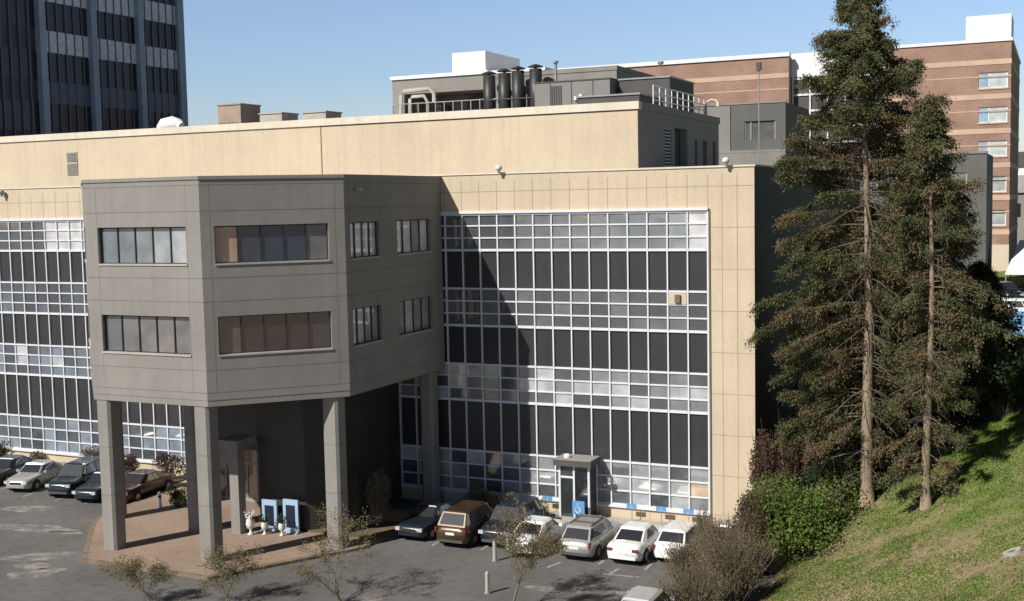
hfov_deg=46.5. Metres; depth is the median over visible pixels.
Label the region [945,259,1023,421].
conifer tree
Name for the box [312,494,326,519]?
sparse shrub
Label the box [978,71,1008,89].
window
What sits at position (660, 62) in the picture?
roof antenna
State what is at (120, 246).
window
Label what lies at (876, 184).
window
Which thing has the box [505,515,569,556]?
parked car
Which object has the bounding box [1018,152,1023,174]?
house
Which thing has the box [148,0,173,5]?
window
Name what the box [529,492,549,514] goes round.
bed shrub
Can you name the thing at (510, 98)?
stack brace
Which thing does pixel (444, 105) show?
roof railing
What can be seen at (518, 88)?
exhaust stack
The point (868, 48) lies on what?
conifer tree
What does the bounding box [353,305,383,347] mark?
window
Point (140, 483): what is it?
parked car
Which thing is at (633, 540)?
parked car
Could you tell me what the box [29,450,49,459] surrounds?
bed shrub
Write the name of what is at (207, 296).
entrance wing
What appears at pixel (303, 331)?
window
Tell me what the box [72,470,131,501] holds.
parked car
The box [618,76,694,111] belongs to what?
duct box
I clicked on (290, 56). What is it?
sky
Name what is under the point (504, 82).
exhaust stack
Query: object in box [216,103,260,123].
cooling unit
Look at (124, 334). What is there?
window
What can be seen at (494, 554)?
bollard
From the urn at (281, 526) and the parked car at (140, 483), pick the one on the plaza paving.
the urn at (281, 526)
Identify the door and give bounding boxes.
[219,448,229,498]
[244,450,259,501]
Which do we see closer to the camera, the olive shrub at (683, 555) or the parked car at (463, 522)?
the olive shrub at (683, 555)
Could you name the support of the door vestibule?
on the pavement
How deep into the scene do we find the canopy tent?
112.84 m
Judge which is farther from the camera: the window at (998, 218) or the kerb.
the window at (998, 218)
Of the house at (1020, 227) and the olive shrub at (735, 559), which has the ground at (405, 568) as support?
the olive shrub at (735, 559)
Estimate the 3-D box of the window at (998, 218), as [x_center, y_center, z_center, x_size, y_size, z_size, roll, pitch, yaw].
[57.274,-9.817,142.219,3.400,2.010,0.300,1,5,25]
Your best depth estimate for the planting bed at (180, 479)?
73.17 m
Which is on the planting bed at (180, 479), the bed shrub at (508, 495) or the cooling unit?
the bed shrub at (508, 495)
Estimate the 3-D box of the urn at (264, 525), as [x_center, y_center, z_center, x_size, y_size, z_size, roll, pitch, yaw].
[-12.672,11.439,60.985,0.601,1.110,0.430,-3,5,-21]
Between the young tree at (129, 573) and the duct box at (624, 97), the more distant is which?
the duct box at (624, 97)
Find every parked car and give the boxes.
[0,454,39,484]
[4,459,67,490]
[45,456,99,495]
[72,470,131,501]
[125,469,175,501]
[395,499,456,539]
[435,500,494,546]
[478,494,545,543]
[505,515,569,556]
[558,514,621,559]
[607,521,663,563]
[620,586,674,600]
[653,521,696,559]
[714,519,740,532]
[999,281,1023,297]
[1001,298,1023,310]
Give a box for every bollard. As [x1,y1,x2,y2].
[158,492,161,507]
[484,571,490,593]
[492,541,497,561]
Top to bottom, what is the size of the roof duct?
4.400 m
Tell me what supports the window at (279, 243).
in the entrance wing
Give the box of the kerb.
[81,486,412,579]
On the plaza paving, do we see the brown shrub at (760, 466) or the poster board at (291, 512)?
the poster board at (291, 512)
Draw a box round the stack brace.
[489,97,531,100]
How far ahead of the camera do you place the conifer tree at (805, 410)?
61.04 m
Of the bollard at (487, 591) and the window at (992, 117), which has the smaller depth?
the bollard at (487, 591)
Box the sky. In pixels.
[183,0,1023,151]
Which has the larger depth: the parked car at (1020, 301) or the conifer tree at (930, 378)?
the parked car at (1020, 301)
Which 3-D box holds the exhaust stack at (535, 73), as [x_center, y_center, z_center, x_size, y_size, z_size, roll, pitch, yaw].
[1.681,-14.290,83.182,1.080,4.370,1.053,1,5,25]
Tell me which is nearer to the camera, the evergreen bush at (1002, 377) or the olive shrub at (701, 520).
the olive shrub at (701, 520)
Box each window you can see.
[98,227,187,265]
[102,315,191,356]
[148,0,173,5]
[214,223,329,265]
[218,311,332,356]
[350,221,380,259]
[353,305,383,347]
[396,219,431,255]
[399,296,433,336]
[744,120,774,139]
[870,174,896,197]
[946,172,966,195]
[977,106,1007,123]
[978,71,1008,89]
[978,140,1007,157]
[992,210,1006,226]
[993,176,1006,192]
[1017,203,1020,216]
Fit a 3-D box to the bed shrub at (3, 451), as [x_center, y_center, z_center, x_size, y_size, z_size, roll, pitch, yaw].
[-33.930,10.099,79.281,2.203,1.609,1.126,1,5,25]
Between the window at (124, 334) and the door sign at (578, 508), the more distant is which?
the door sign at (578, 508)
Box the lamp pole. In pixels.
[756,62,761,164]
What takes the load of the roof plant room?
on the clinic building at (608, 271)
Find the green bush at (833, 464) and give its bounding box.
[804,424,860,506]
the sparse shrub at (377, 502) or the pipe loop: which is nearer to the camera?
the sparse shrub at (377, 502)
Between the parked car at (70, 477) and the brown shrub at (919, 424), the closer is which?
the brown shrub at (919, 424)
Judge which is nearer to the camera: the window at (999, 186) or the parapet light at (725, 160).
the parapet light at (725, 160)
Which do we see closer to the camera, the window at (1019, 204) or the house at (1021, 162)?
the window at (1019, 204)
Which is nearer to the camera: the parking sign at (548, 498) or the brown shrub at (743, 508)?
the brown shrub at (743, 508)
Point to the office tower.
(70, 66)
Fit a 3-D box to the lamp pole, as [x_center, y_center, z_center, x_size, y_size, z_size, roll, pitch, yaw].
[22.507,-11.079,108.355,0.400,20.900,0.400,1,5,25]
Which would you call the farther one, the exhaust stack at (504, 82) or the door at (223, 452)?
the exhaust stack at (504, 82)
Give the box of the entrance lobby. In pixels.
[217,382,401,533]
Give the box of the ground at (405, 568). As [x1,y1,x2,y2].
[0,348,873,600]
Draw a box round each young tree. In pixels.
[97,551,177,600]
[195,542,266,600]
[287,504,384,600]
[487,496,573,600]
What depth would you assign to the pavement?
62.59 m
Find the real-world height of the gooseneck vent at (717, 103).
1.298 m
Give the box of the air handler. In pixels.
[533,78,618,106]
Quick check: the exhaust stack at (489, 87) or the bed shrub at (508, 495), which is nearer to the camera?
the bed shrub at (508, 495)
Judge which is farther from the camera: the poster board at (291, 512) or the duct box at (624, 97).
the duct box at (624, 97)
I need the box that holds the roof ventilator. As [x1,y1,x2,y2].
[157,116,183,127]
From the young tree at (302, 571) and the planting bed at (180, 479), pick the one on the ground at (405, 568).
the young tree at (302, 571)
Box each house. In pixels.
[1017,175,1023,243]
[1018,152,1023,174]
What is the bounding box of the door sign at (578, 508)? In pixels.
[572,500,584,515]
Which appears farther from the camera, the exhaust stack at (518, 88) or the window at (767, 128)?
the window at (767, 128)
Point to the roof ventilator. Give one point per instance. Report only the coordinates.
(171, 121)
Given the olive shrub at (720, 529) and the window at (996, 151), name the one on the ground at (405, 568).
the olive shrub at (720, 529)
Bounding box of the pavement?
[172,474,668,525]
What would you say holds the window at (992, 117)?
in the brick building at (976, 73)
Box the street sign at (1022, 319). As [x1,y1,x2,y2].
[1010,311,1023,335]
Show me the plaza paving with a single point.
(154, 532)
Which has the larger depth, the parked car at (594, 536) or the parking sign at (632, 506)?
the parking sign at (632, 506)
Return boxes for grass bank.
[759,244,1023,600]
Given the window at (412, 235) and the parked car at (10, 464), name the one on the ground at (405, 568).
the parked car at (10, 464)
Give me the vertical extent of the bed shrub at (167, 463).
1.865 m
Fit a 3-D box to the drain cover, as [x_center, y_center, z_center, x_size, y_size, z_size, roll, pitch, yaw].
[17.657,8.877,41.998,0.680,0.110,0.680,-25,-6,25]
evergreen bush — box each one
[966,343,1023,417]
[999,291,1023,369]
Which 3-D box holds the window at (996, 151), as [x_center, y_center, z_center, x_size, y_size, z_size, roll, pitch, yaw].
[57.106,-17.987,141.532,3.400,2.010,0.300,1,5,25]
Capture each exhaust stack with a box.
[482,71,496,109]
[497,69,511,108]
[510,66,525,107]
[528,64,542,106]
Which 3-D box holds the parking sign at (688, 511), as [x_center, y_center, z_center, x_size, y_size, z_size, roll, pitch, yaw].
[9.015,11.112,60.760,0.550,0.950,0.084,1,5,25]
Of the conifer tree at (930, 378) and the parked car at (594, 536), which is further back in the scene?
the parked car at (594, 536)
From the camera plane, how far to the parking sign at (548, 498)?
63.97 m
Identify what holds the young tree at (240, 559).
on the ground at (405, 568)
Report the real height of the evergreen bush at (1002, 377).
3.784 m
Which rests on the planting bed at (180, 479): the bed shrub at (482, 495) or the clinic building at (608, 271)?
the bed shrub at (482, 495)
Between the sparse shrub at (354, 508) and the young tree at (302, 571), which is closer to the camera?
the young tree at (302, 571)
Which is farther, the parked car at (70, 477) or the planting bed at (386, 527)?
the parked car at (70, 477)
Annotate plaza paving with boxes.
[88,487,410,574]
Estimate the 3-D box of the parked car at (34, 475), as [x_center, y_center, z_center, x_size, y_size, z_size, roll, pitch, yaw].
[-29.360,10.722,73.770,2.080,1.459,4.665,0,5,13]
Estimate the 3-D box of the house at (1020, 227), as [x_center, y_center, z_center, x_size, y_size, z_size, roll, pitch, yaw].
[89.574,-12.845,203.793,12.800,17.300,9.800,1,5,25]
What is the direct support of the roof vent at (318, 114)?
on the clinic building at (608, 271)
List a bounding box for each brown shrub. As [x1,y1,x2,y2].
[724,473,786,577]
[742,412,808,539]
[898,393,947,463]
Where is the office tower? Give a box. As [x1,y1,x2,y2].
[0,0,187,136]
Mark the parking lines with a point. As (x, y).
(617, 569)
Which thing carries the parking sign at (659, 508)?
on the pavement
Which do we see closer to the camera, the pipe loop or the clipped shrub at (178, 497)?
the clipped shrub at (178, 497)
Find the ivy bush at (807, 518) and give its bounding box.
[740,469,867,556]
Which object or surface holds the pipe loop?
on the clinic building at (608, 271)
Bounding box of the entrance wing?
[80,174,444,563]
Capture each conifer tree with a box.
[742,0,955,509]
[780,242,889,492]
[858,153,1003,447]
[859,91,1019,510]
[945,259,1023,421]
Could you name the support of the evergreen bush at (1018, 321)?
on the grass bank
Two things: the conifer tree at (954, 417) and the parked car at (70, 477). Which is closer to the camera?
the conifer tree at (954, 417)
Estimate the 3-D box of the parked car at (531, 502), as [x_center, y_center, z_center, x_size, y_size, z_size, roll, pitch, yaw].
[0.026,11.099,60.126,2.170,1.789,4.665,1,5,25]
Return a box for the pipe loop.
[399,87,443,113]
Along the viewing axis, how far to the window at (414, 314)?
63.70 m
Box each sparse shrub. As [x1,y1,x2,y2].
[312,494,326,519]
[347,476,366,525]
[363,467,393,525]
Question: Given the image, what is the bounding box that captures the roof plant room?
[390,51,653,113]
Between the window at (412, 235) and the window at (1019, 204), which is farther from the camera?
the window at (1019, 204)
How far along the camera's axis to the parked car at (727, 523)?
56.82 m
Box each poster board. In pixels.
[260,499,279,532]
[283,499,301,534]
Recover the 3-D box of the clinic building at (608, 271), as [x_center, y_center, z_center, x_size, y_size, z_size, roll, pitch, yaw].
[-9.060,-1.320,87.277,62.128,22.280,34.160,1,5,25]
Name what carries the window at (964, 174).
in the grey building at (738, 136)
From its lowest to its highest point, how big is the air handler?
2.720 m
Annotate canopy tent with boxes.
[1005,240,1023,281]
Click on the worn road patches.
(39, 568)
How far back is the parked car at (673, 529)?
55.49 m
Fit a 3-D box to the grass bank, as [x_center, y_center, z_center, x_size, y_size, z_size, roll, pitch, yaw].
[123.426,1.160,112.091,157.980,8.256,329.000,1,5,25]
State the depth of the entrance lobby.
62.04 m
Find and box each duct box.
[576,92,664,105]
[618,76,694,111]
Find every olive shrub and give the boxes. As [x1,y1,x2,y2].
[646,558,741,600]
[657,533,708,584]
[678,501,768,576]
[688,516,783,600]
[692,505,718,556]
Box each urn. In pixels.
[244,510,254,534]
[258,513,269,534]
[278,513,286,535]
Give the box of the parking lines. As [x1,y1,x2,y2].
[0,487,655,577]
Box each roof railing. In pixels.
[392,98,498,114]
[653,85,704,114]
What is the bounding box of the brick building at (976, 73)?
[557,13,1020,271]
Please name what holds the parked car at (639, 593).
on the ground at (405, 568)
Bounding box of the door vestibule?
[553,453,601,521]
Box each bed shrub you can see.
[0,440,15,456]
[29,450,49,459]
[79,446,99,455]
[124,453,139,470]
[151,451,185,473]
[459,484,499,507]
[496,492,530,503]
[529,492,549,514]
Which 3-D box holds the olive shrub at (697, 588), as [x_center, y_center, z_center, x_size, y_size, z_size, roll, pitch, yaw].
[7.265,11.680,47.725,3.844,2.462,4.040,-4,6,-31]
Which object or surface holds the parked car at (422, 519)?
on the ground at (405, 568)
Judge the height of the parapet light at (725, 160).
0.440 m
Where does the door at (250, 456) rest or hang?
in the entrance lobby
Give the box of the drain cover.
[1002,547,1021,556]
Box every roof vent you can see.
[258,112,298,121]
[301,111,342,119]
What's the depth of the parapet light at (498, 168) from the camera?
63.79 m
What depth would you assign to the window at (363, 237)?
58.92 m
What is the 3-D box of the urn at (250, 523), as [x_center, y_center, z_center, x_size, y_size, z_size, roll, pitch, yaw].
[-13.417,11.382,60.972,0.585,1.255,0.521,-3,5,-26]
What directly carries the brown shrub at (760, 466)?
on the grass bank
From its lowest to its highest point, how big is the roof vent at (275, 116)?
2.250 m
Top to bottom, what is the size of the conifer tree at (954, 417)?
16.734 m
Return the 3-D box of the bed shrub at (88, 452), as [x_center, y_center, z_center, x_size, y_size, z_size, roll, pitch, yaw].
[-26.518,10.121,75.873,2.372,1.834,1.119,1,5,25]
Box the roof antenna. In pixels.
[657,61,663,75]
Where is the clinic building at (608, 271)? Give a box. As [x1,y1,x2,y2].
[0,101,859,525]
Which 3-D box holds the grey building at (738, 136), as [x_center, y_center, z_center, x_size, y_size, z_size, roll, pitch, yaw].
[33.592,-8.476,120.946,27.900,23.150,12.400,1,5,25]
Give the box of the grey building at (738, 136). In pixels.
[695,100,992,283]
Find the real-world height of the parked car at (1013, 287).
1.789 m
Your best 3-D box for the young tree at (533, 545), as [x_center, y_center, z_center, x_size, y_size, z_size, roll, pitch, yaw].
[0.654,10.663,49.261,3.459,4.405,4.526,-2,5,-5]
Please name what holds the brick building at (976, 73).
on the grass bank
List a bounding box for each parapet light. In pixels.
[495,165,501,172]
[722,157,729,165]
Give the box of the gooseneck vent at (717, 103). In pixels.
[705,99,719,114]
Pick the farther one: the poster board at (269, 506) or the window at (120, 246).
the poster board at (269, 506)
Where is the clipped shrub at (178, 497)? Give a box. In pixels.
[165,486,186,506]
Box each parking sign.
[543,496,551,511]
[627,503,636,509]
[656,506,665,524]
[683,509,693,521]
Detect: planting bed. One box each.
[174,476,554,517]
[300,517,399,539]
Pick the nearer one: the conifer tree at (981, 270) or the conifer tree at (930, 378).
the conifer tree at (930, 378)
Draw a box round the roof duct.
[553,61,557,80]
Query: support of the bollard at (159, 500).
on the plaza paving
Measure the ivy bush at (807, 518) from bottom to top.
3.562 m
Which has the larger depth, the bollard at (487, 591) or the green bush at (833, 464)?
the green bush at (833, 464)
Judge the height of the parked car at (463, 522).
1.789 m
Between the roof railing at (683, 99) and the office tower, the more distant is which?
the office tower
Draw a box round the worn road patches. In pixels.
[0,506,626,600]
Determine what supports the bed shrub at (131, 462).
on the planting bed at (180, 479)

